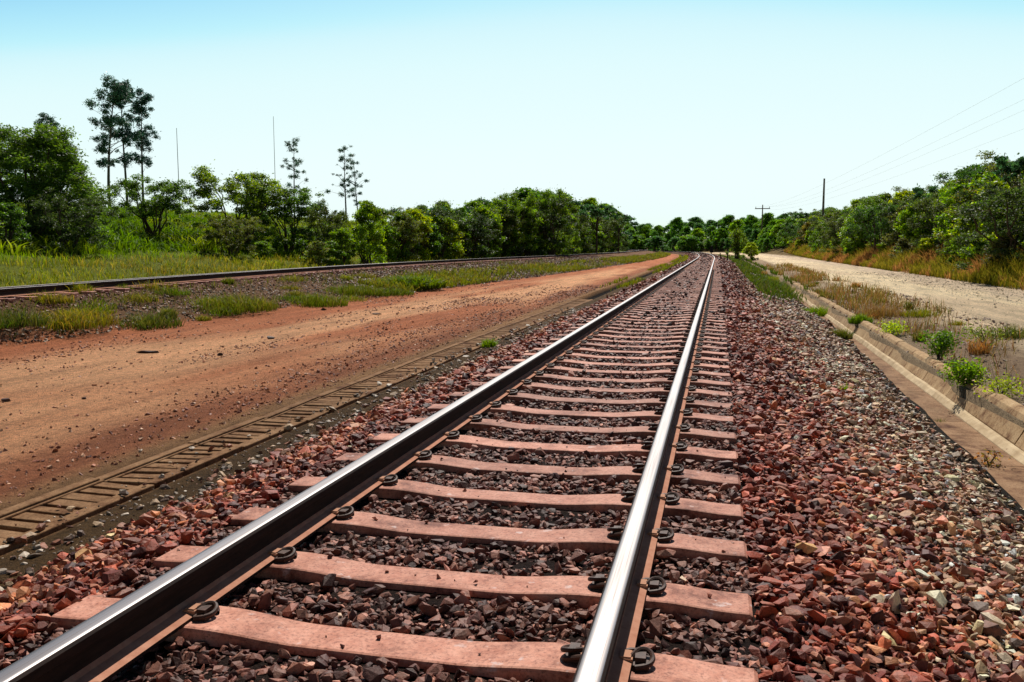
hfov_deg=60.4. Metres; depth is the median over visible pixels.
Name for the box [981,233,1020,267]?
shrub
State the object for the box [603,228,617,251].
leafy tree
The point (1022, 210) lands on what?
shrub tree
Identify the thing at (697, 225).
bush
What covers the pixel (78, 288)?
grass tuft
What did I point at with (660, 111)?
sky
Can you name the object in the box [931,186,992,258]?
shrub tree
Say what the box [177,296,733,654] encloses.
gravel
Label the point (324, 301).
grass tuft
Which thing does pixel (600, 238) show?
leafy tree
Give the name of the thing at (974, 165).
shrub tree
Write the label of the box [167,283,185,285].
railway sleeper
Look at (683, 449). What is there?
railway sleeper
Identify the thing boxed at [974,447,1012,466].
seedling
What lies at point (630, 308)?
railway sleeper
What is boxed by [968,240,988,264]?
shrub
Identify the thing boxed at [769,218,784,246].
bush
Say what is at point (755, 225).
bush
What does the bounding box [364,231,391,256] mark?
leafy tree
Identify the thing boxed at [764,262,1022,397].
dry grass
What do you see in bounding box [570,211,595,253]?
leafy tree
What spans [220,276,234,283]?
grass tuft
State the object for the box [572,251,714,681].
rail
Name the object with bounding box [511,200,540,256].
leafy tree
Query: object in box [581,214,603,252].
leafy tree
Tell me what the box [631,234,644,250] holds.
bush
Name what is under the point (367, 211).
bush
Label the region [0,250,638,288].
rail
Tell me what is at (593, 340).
railway sleeper
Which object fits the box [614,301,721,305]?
railway sleeper
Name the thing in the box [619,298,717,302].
railway sleeper
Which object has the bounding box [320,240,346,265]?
bush
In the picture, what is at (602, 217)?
leafy tree
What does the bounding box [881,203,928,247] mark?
shrub tree
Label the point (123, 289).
railway sleeper
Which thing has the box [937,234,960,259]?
shrub
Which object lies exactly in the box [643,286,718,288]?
railway sleeper
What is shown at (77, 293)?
railway sleeper
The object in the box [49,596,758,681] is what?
railway sleeper
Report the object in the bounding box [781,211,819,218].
flat topped tree
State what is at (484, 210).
leafy tree
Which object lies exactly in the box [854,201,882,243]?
shrub tree
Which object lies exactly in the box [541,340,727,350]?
railway sleeper
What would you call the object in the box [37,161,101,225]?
bush
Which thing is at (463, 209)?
leafy tree
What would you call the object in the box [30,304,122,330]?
grass tuft
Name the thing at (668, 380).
railway sleeper
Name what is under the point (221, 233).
feathery bush
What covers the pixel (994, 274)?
dry grass
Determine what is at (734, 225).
bush
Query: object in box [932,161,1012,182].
shrub tree
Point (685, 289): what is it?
railway sleeper
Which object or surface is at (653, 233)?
bush
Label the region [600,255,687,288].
grass
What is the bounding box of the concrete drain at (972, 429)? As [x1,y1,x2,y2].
[786,281,1023,507]
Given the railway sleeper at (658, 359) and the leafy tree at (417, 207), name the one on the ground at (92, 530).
the leafy tree at (417, 207)
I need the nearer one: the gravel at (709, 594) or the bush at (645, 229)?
the gravel at (709, 594)
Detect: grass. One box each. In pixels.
[0,200,478,257]
[0,232,601,286]
[4,257,617,340]
[355,251,670,291]
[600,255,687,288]
[718,254,817,303]
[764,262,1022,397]
[783,241,1023,289]
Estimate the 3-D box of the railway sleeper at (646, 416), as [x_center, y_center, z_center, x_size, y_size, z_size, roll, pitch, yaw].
[0.491,0.594,6.746,2.356,0.222,0.240,1,6,13]
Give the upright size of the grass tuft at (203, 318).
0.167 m
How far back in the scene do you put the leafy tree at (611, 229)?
106.14 m
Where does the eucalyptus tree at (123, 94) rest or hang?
on the ground at (92, 530)
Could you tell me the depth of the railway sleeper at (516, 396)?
7.24 m
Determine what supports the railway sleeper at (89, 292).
on the ballast at (329, 278)
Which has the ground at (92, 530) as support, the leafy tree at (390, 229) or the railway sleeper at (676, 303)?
the leafy tree at (390, 229)
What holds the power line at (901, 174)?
attached to the utility pole at (762, 208)
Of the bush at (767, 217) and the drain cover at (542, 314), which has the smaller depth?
the drain cover at (542, 314)
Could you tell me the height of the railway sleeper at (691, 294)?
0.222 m
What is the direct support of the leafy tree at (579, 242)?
on the ground at (92, 530)
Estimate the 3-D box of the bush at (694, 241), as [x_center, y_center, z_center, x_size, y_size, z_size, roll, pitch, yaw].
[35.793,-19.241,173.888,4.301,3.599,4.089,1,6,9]
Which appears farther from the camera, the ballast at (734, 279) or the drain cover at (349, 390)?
the ballast at (734, 279)
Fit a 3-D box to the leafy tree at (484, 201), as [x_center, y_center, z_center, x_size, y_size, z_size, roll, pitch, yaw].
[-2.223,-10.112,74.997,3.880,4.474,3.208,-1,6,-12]
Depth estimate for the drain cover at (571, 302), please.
23.32 m
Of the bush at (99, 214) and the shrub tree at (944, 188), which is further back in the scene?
the shrub tree at (944, 188)
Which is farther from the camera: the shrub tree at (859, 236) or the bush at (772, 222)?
the bush at (772, 222)
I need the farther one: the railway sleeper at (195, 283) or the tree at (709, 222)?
the tree at (709, 222)
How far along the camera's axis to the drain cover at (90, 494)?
5.05 m
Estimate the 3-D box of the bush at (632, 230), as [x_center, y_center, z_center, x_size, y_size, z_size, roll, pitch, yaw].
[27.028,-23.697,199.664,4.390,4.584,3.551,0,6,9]
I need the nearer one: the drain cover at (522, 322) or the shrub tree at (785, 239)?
the drain cover at (522, 322)
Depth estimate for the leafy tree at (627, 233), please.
152.91 m
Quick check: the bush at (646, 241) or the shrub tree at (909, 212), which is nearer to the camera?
the shrub tree at (909, 212)
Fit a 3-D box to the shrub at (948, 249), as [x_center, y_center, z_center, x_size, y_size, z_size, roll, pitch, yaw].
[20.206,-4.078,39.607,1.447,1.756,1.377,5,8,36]
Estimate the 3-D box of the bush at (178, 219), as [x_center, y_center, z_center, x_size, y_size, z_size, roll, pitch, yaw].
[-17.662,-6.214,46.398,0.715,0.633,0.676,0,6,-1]
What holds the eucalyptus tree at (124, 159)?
on the ground at (92, 530)
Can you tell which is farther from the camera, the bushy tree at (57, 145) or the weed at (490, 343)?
the bushy tree at (57, 145)
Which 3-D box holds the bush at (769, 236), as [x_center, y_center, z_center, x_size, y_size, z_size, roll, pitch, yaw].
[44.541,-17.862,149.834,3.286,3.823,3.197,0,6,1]
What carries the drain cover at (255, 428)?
on the ground at (92, 530)
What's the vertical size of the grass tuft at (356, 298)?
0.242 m
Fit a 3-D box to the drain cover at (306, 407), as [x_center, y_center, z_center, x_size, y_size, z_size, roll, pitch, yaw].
[-1.857,0.660,8.099,0.470,0.110,1.040,1,7,12]
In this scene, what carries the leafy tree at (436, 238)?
on the ground at (92, 530)
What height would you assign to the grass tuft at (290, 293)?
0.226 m
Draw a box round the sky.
[0,0,1023,236]
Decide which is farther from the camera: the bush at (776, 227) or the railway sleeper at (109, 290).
the bush at (776, 227)
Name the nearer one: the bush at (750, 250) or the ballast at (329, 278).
the ballast at (329, 278)
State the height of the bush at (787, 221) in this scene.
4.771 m
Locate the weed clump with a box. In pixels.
[382,272,453,288]
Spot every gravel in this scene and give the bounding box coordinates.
[0,307,584,590]
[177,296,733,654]
[809,288,1023,422]
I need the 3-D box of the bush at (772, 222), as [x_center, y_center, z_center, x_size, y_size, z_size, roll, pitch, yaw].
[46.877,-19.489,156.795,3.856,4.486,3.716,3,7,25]
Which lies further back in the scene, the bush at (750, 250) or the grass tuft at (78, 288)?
the bush at (750, 250)
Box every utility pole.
[755,205,769,235]
[822,178,824,216]
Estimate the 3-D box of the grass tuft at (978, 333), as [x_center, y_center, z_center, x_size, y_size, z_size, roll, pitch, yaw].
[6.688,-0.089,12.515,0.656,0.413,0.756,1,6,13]
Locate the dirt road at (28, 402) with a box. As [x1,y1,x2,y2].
[0,254,678,506]
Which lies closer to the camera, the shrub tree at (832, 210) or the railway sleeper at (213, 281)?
the railway sleeper at (213, 281)
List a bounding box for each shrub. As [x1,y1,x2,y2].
[844,237,865,258]
[872,243,888,257]
[889,237,912,257]
[912,237,938,256]
[913,323,963,360]
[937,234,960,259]
[937,355,1001,387]
[943,235,973,264]
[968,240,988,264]
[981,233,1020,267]
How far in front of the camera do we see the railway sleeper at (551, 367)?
8.89 m
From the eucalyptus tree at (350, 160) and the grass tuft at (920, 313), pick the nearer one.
the grass tuft at (920, 313)
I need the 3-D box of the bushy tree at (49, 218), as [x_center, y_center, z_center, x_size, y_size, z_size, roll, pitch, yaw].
[-14.780,-4.053,29.335,2.800,2.180,3.095,3,7,25]
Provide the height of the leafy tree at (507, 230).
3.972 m
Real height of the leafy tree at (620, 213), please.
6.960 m
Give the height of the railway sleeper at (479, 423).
0.222 m
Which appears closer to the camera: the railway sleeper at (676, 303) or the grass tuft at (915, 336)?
the grass tuft at (915, 336)
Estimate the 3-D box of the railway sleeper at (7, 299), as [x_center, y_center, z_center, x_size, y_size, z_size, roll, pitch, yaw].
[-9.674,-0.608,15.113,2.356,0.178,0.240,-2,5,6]
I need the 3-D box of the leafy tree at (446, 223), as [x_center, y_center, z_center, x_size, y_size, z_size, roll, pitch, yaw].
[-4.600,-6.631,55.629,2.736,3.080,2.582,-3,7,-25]
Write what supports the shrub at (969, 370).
on the ground at (92, 530)
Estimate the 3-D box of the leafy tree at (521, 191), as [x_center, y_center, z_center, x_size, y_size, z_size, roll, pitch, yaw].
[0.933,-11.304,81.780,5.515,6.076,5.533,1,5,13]
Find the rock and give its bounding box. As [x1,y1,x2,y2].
[137,350,158,352]
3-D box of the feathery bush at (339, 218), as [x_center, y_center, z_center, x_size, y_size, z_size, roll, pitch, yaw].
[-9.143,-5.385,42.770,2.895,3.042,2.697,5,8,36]
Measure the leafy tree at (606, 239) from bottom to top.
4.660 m
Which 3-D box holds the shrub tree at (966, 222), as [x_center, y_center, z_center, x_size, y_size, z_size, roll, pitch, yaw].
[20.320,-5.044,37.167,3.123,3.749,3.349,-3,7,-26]
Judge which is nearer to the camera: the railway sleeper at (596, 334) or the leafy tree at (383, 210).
the railway sleeper at (596, 334)
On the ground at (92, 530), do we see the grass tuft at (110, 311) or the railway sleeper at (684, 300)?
the grass tuft at (110, 311)
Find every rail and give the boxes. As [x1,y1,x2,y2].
[0,249,646,297]
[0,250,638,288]
[0,251,699,681]
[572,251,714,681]
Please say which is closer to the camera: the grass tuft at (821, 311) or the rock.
the rock
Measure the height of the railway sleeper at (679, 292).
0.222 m
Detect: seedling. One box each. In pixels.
[876,318,912,335]
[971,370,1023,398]
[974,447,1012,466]
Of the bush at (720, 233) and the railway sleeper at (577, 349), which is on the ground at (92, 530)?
the bush at (720, 233)
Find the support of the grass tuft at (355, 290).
on the ground at (92, 530)
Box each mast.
[176,128,179,202]
[273,116,276,220]
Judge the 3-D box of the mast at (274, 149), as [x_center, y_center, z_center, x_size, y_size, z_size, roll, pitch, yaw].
[-15.907,-11.304,59.049,0.044,7.384,0.044,4,8,35]
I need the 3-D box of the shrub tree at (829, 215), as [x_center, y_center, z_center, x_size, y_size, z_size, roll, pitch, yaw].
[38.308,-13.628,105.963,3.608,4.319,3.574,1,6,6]
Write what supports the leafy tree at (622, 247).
on the ground at (92, 530)
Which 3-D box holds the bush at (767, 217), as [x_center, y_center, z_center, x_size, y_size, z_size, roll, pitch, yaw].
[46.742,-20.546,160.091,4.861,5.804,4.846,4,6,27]
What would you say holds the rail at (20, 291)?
on the ballast at (329, 278)
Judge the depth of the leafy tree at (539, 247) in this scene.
75.17 m
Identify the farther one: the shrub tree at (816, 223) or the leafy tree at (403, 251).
the shrub tree at (816, 223)
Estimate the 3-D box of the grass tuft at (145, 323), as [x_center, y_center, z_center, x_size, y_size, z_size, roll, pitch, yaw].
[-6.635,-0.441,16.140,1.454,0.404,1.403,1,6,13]
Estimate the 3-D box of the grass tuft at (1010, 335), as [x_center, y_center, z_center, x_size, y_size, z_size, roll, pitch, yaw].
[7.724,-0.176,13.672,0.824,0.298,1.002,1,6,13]
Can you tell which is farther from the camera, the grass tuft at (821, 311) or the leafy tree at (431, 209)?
the leafy tree at (431, 209)
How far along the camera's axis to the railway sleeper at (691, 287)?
27.20 m
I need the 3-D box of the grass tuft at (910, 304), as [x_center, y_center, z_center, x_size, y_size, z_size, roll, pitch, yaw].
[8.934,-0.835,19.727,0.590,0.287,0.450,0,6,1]
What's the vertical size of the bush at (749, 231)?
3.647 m
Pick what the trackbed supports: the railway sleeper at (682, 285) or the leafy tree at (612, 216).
the railway sleeper at (682, 285)
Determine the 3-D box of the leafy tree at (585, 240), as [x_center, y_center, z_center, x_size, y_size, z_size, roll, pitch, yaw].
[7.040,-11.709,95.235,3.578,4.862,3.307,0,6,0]
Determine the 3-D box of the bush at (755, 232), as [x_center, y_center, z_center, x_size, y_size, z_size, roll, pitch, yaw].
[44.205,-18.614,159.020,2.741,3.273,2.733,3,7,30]
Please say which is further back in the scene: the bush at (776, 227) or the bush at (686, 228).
the bush at (686, 228)
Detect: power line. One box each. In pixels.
[760,79,1021,206]
[768,99,1023,206]
[776,131,1016,209]
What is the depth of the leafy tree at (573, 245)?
86.34 m
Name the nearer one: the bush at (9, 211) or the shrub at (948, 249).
the bush at (9, 211)
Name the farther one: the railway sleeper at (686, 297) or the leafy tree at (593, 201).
the leafy tree at (593, 201)
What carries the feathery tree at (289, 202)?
on the ground at (92, 530)
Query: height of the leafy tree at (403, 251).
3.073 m
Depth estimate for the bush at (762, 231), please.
155.64 m
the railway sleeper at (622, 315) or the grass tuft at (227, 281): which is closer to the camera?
the railway sleeper at (622, 315)
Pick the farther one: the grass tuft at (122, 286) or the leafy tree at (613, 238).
the leafy tree at (613, 238)
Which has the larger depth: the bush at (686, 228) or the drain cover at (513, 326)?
the bush at (686, 228)
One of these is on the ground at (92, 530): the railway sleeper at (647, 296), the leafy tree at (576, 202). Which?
the leafy tree at (576, 202)
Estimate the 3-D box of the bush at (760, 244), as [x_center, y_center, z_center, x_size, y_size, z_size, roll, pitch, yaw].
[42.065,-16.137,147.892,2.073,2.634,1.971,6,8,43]
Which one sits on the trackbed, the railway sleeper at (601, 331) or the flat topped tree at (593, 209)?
the railway sleeper at (601, 331)
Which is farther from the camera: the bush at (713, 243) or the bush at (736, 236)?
the bush at (713, 243)
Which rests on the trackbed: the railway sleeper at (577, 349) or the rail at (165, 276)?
the railway sleeper at (577, 349)
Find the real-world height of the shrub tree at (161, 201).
2.878 m
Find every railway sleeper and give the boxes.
[0,298,15,302]
[7,296,37,299]
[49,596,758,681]
[50,292,78,295]
[70,291,95,294]
[88,289,113,292]
[108,288,129,291]
[152,545,752,623]
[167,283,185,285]
[180,282,197,284]
[192,281,209,283]
[204,280,220,282]
[229,506,747,564]
[287,474,743,522]
[333,450,740,489]
[370,430,737,463]
[400,414,735,443]
[427,401,734,425]
[449,389,732,409]
[467,379,731,399]
[484,370,730,387]
[498,363,730,378]
[510,356,729,370]
[521,350,728,363]
[532,345,728,356]
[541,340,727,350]
[550,335,726,345]
[558,331,726,340]
[564,328,726,336]
[570,324,725,331]
[576,321,725,328]
[582,318,725,326]
[586,316,724,322]
[591,313,722,319]
[595,311,722,317]
[604,307,717,311]
[605,309,723,313]
[606,305,720,309]
[610,303,717,307]
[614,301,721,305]
[616,300,723,304]
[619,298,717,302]
[622,297,722,300]
[625,295,722,299]
[628,294,722,297]
[629,293,714,296]
[635,290,722,293]
[639,288,718,290]
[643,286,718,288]
[644,285,717,287]
[647,284,720,286]
[647,284,721,287]
[648,283,720,285]
[649,292,721,295]
[651,291,718,294]
[654,289,718,291]
[657,287,722,290]
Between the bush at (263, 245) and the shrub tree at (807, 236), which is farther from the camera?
the shrub tree at (807, 236)
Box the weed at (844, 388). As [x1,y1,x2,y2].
[838,383,855,390]
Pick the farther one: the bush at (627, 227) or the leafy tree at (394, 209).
the bush at (627, 227)
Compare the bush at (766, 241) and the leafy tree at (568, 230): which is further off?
the bush at (766, 241)
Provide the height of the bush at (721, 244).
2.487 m
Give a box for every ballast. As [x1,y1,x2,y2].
[0,255,644,345]
[0,291,1023,681]
[605,252,808,308]
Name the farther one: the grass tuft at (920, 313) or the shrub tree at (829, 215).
the shrub tree at (829, 215)
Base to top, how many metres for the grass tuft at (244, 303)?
0.500 m
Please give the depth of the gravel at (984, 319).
15.46 m
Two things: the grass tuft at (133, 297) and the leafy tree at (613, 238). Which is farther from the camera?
the leafy tree at (613, 238)
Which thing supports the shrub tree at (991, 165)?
on the ground at (92, 530)
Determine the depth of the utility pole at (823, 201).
119.31 m
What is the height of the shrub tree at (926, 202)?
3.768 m
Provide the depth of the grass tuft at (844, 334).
16.45 m
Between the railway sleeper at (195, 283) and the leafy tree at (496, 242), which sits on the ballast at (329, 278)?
the railway sleeper at (195, 283)
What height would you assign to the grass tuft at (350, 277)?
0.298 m
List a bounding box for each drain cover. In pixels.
[0,477,153,543]
[0,537,25,555]
[96,444,242,488]
[188,417,305,450]
[261,396,355,423]
[315,381,393,401]
[356,368,424,385]
[392,357,450,371]
[421,349,472,360]
[442,341,482,350]
[463,335,506,341]
[481,329,520,336]
[495,324,531,330]
[510,319,543,325]
[523,315,552,320]
[533,312,560,316]
[543,309,568,312]
[550,306,574,309]
[558,303,581,306]
[566,301,587,303]
[571,298,592,301]
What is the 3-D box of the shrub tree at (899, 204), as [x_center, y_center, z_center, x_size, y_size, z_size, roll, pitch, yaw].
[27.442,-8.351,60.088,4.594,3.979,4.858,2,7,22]
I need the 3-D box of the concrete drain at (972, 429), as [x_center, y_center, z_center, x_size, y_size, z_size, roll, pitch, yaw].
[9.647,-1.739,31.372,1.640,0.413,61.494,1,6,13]
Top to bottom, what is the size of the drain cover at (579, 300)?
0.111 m
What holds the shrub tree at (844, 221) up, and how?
on the ground at (92, 530)
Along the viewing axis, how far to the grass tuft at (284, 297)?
21.92 m
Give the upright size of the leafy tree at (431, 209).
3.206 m
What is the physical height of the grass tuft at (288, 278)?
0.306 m
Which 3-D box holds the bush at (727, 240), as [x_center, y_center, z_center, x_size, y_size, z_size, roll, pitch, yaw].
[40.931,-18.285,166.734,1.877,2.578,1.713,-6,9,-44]
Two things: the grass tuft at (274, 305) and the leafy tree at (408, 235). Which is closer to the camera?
the grass tuft at (274, 305)
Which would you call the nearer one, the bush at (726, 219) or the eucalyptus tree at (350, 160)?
the eucalyptus tree at (350, 160)
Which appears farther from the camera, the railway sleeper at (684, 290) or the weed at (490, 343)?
the railway sleeper at (684, 290)
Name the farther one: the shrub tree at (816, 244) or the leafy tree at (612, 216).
the leafy tree at (612, 216)
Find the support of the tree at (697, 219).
on the ground at (92, 530)
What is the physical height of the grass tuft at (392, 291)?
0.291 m
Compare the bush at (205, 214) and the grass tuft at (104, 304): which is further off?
the bush at (205, 214)
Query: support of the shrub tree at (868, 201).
on the ground at (92, 530)
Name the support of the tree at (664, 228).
on the ground at (92, 530)
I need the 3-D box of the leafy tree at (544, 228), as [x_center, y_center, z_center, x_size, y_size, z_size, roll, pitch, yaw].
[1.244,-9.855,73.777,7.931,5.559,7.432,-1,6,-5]
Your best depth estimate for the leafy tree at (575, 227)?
88.11 m
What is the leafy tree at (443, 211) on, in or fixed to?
on the ground at (92, 530)
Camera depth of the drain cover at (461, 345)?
13.11 m
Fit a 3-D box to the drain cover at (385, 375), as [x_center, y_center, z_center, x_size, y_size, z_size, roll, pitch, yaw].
[-1.387,0.441,10.134,0.470,0.111,1.040,1,7,13]
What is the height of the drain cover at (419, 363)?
0.111 m
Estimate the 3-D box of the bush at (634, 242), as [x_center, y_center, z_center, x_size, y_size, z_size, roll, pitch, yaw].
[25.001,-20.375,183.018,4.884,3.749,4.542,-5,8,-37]
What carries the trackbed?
on the ground at (92, 530)
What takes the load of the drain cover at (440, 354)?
on the ground at (92, 530)
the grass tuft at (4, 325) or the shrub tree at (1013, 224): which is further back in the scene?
the shrub tree at (1013, 224)
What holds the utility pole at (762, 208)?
on the ground at (92, 530)
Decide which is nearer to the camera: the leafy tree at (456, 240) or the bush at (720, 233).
the leafy tree at (456, 240)
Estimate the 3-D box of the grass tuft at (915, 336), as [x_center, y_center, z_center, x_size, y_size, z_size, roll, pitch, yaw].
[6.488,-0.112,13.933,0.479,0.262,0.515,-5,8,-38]
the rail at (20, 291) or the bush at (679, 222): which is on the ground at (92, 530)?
the bush at (679, 222)
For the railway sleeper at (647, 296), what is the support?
on the trackbed
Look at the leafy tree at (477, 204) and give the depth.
72.27 m
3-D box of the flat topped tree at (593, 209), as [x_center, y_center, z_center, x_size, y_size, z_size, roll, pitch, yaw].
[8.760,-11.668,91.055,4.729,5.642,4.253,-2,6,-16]
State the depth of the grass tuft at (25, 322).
13.74 m
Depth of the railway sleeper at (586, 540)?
3.88 m
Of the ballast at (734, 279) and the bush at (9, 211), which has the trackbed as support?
the ballast at (734, 279)
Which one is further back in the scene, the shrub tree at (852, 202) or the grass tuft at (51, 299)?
the shrub tree at (852, 202)
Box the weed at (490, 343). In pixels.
[479,338,498,347]
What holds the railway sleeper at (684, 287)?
on the trackbed
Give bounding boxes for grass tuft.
[0,304,50,328]
[0,317,21,328]
[25,289,79,304]
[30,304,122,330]
[41,318,74,328]
[54,306,97,316]
[65,281,95,293]
[67,297,123,311]
[81,307,116,314]
[114,292,158,302]
[114,309,191,330]
[115,284,135,288]
[132,278,179,290]
[149,286,191,295]
[155,305,183,318]
[189,290,279,313]
[195,295,223,305]
[195,314,211,320]
[199,307,243,316]
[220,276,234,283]
[258,300,280,308]
[272,294,301,300]
[275,273,307,281]
[280,285,302,289]
[282,291,348,307]
[285,289,306,296]
[320,281,383,295]
[337,273,353,280]
[341,294,367,301]
[353,272,376,278]
[369,286,413,296]
[799,305,828,316]
[816,292,831,298]
[828,325,854,339]
[846,312,873,323]
[855,300,908,318]
[899,307,942,317]
[901,298,918,309]
[908,327,927,341]
[946,320,966,325]
[957,320,1013,346]
[961,335,999,354]
[983,321,1023,339]
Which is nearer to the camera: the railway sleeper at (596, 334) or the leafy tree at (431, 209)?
the railway sleeper at (596, 334)
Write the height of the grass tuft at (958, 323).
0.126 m
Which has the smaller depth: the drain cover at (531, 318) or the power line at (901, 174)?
the drain cover at (531, 318)
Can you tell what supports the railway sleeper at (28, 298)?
on the ballast at (329, 278)
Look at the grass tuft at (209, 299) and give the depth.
19.04 m
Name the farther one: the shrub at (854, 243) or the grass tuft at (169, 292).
the shrub at (854, 243)
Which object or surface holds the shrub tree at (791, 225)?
on the ground at (92, 530)
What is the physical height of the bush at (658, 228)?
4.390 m
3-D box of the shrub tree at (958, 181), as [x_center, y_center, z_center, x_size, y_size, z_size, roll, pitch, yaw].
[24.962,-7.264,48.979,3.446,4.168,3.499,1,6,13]
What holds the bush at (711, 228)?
on the ground at (92, 530)
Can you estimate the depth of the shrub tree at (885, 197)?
88.49 m
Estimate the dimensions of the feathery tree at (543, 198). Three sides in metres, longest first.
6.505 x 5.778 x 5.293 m
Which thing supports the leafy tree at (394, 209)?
on the ground at (92, 530)
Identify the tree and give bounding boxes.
[0,118,114,239]
[0,141,33,215]
[17,186,118,250]
[34,112,60,148]
[82,73,144,200]
[102,83,145,202]
[105,173,197,237]
[119,86,160,199]
[179,159,291,245]
[244,183,328,252]
[280,137,308,219]
[323,145,356,224]
[341,161,368,209]
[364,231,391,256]
[367,206,393,233]
[371,206,422,259]
[373,222,401,260]
[384,207,398,218]
[388,209,420,259]
[398,208,435,259]
[399,200,462,251]
[406,214,445,253]
[414,204,429,244]
[426,215,463,259]
[427,205,449,215]
[428,200,455,241]
[434,206,496,257]
[442,222,464,258]
[449,216,474,256]
[454,207,470,219]
[456,200,484,245]
[460,216,494,258]
[467,205,504,255]
[474,197,490,204]
[474,206,525,255]
[477,214,509,256]
[489,190,543,256]
[489,204,522,256]
[493,191,573,255]
[497,198,531,246]
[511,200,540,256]
[512,187,539,201]
[529,188,582,254]
[530,210,549,255]
[553,214,579,252]
[556,209,578,253]
[557,192,572,205]
[558,204,579,251]
[565,199,587,213]
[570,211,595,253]
[571,214,585,248]
[573,213,593,252]
[576,201,617,252]
[579,199,607,230]
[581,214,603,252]
[582,196,603,243]
[584,218,606,251]
[592,216,622,251]
[599,203,623,247]
[599,220,613,252]
[603,213,636,253]
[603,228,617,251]
[605,226,623,251]
[610,210,629,249]
[615,235,627,251]
[620,234,631,250]
[621,214,633,248]
[630,221,638,234]
[635,224,649,237]
[662,227,668,236]
[685,221,695,232]
[687,216,703,231]
[702,219,717,238]
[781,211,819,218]
[782,222,807,242]
[783,222,796,245]
[787,218,807,243]
[792,222,813,245]
[800,213,820,233]
[804,219,824,240]
[805,209,821,217]
[808,217,834,246]
[808,223,829,251]
[817,205,847,213]
[817,210,866,253]
[817,219,835,248]
[822,212,833,222]
[828,214,845,246]
[836,205,883,252]
[839,212,876,255]
[840,202,901,250]
[847,197,862,209]
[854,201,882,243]
[856,192,894,240]
[874,192,891,201]
[879,191,929,244]
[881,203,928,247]
[885,188,916,242]
[891,181,945,197]
[891,200,940,251]
[901,185,952,249]
[911,183,941,200]
[929,179,955,239]
[931,176,970,228]
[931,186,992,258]
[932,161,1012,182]
[932,182,988,245]
[948,177,1023,261]
[949,174,1023,270]
[951,163,985,177]
[955,170,1009,242]
[976,148,1023,220]
[992,152,1023,245]
[1014,170,1023,239]
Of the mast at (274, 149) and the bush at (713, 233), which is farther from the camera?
the bush at (713, 233)
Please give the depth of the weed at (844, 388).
9.41 m
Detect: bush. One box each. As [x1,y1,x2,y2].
[0,201,32,251]
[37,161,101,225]
[79,203,105,220]
[165,221,176,229]
[172,218,181,227]
[197,211,266,255]
[200,213,212,218]
[253,240,275,259]
[293,226,316,252]
[298,198,349,257]
[299,240,334,266]
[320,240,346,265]
[330,225,356,264]
[349,200,388,263]
[624,224,632,230]
[628,227,637,234]
[628,235,643,248]
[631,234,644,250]
[640,225,652,238]
[640,238,653,250]
[645,235,665,250]
[650,231,658,238]
[652,225,664,237]
[658,237,669,250]
[664,233,670,244]
[665,237,682,250]
[667,217,685,237]
[675,233,694,251]
[675,240,689,250]
[678,226,690,234]
[684,236,703,251]
[690,223,704,239]
[691,227,705,247]
[704,226,716,241]
[704,240,710,248]
[708,229,717,243]
[711,236,720,249]
[714,228,727,245]
[717,214,736,234]
[718,238,725,249]
[723,238,731,250]
[725,227,748,259]
[728,219,743,231]
[740,215,760,238]
[742,242,759,260]
[744,227,753,241]
[749,229,759,242]
[752,222,760,234]
[756,238,765,252]
[757,212,776,237]
[757,229,766,240]
[761,238,773,251]
[763,225,775,246]
[765,225,777,246]
[767,219,776,225]
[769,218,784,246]
[775,233,787,248]
[777,217,796,246]
[795,232,805,243]
[795,239,803,249]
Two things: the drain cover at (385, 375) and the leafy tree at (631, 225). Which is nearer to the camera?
the drain cover at (385, 375)
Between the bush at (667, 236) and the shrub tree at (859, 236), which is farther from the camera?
the bush at (667, 236)
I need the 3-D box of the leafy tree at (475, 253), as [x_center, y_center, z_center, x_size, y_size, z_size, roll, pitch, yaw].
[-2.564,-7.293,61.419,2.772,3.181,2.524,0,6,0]
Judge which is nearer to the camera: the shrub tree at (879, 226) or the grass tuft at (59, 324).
the grass tuft at (59, 324)
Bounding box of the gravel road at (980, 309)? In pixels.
[703,252,1023,346]
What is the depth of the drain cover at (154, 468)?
5.97 m
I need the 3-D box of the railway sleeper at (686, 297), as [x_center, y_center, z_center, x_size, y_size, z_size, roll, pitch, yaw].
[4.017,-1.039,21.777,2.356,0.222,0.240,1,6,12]
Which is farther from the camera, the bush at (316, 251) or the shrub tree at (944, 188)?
the shrub tree at (944, 188)
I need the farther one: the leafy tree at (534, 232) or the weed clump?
the leafy tree at (534, 232)
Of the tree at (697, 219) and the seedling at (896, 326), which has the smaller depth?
the seedling at (896, 326)
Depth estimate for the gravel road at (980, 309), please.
26.51 m
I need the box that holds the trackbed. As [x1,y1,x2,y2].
[0,252,1023,681]
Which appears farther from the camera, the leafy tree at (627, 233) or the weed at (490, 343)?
the leafy tree at (627, 233)
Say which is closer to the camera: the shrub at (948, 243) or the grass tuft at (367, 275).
the grass tuft at (367, 275)
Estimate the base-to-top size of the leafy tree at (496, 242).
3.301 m
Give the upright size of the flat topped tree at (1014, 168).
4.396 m
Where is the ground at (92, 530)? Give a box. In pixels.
[0,220,1023,586]
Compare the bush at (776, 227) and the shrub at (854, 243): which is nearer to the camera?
the shrub at (854, 243)
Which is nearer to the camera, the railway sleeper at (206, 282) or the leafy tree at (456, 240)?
the railway sleeper at (206, 282)

